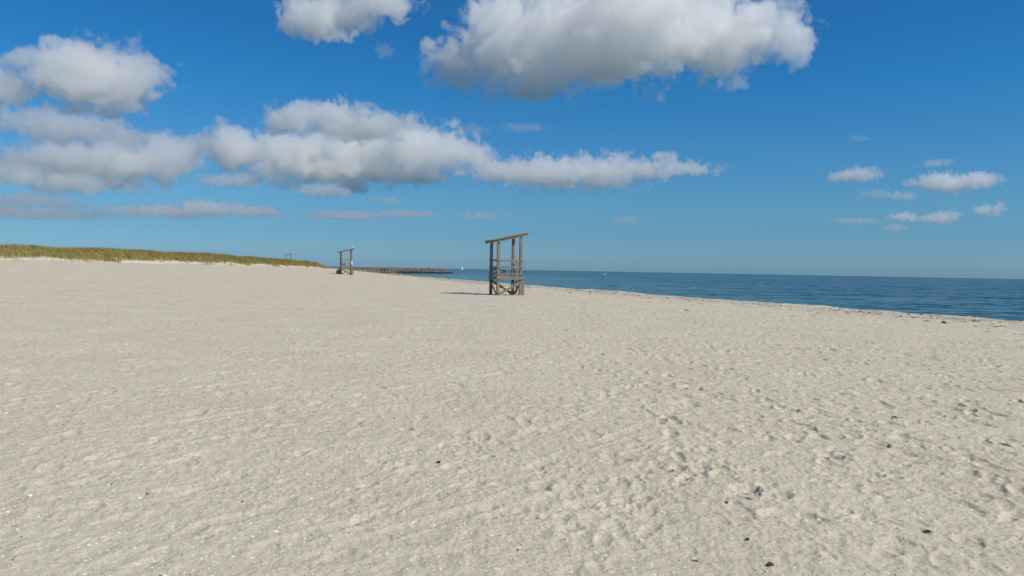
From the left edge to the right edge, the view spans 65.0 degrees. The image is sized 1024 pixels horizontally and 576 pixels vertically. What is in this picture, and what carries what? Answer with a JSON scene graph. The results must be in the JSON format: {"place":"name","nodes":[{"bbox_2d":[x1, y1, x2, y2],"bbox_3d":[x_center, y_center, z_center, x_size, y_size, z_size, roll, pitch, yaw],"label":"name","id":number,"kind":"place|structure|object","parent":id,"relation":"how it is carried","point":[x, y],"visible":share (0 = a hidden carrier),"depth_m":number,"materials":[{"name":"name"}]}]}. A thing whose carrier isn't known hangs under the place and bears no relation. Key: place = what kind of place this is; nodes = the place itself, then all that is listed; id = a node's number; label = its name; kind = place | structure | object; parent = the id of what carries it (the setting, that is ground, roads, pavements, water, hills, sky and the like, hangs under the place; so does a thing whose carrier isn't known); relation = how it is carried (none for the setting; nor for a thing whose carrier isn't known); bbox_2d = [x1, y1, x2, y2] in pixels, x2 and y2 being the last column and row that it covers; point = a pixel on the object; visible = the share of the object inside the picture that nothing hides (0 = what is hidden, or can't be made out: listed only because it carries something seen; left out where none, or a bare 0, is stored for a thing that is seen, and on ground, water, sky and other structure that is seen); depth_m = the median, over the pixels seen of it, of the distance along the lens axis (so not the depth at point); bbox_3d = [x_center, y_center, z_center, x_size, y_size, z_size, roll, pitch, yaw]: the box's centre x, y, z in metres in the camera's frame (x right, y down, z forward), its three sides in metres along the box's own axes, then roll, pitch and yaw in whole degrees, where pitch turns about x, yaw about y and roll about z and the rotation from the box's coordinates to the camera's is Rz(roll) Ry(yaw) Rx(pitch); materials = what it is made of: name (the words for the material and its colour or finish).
{"place":"outdoors","nodes":[
{"label":"outdoors","id":0,"kind":"place"},
{"bbox_2d":[0,249,1023,575],"bbox_3d":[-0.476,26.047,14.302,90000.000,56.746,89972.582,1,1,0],"label":"sand","id":1,"kind":"structure","parent":0,"point":[684,351],"depth_m":8.29,"materials":[{"name":"beige sand"}]},
{"bbox_2d":[0,244,224,255],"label":"dune scrub","id":2,"kind":"object","parent":1,"relation":"on","point":[121,249],"visible":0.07,"depth_m":124.34,"materials":[{"name":"green plant"}]},
{"bbox_2d":[0,242,386,272],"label":"dune grass","id":3,"kind":"structure","parent":1,"relation":"on","point":[111,253],"depth_m":114.11,"materials":[{"name":"green plant"}]},
{"bbox_2d":[338,248,354,274],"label":"lifeguard tower","id":4,"kind":"structure","parent":1,"relation":"on","point":[351,270],"depth_m":122.27,"materials":[{"name":"grey wood"}]},
{"bbox_2d":[485,233,527,294],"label":"lifeguard tower","id":5,"kind":"structure","parent":1,"relation":"on","point":[512,278],"depth_m":51.56,"materials":[{"name":"grey wood"}]},
{"bbox_2d":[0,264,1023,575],"bbox_3d":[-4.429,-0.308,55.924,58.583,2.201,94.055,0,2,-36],"label":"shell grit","id":6,"kind":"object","parent":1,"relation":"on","point":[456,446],"visible":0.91,"depth_m":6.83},
{"bbox_2d":[362,271,1023,325],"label":"seaweed wrack","id":7,"kind":"object","parent":1,"relation":"on","point":[694,299],"visible":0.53,"depth_m":62.76,"materials":[{"name":"brown plant"}]},
{"bbox_2d":[0,0,1023,278],"label":"sky","id":8,"kind":"structure","parent":0,"point":[884,138],"materials":[{"name":"blue"}]},
{"bbox_2d":[327,266,1023,320],"bbox_3d":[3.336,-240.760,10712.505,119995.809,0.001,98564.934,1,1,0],"label":"water","id":9,"kind":"structure","parent":0,"point":[1000,299],"depth_m":189.16,"materials":[{"name":"blue liquid"}]},
{"bbox_2d":[345,268,451,272],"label":"rock jetty","id":10,"kind":"object","parent":9,"relation":"in","point":[410,270],"visible":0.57,"depth_m":476.42,"materials":[{"name":"stone"}]}
]}

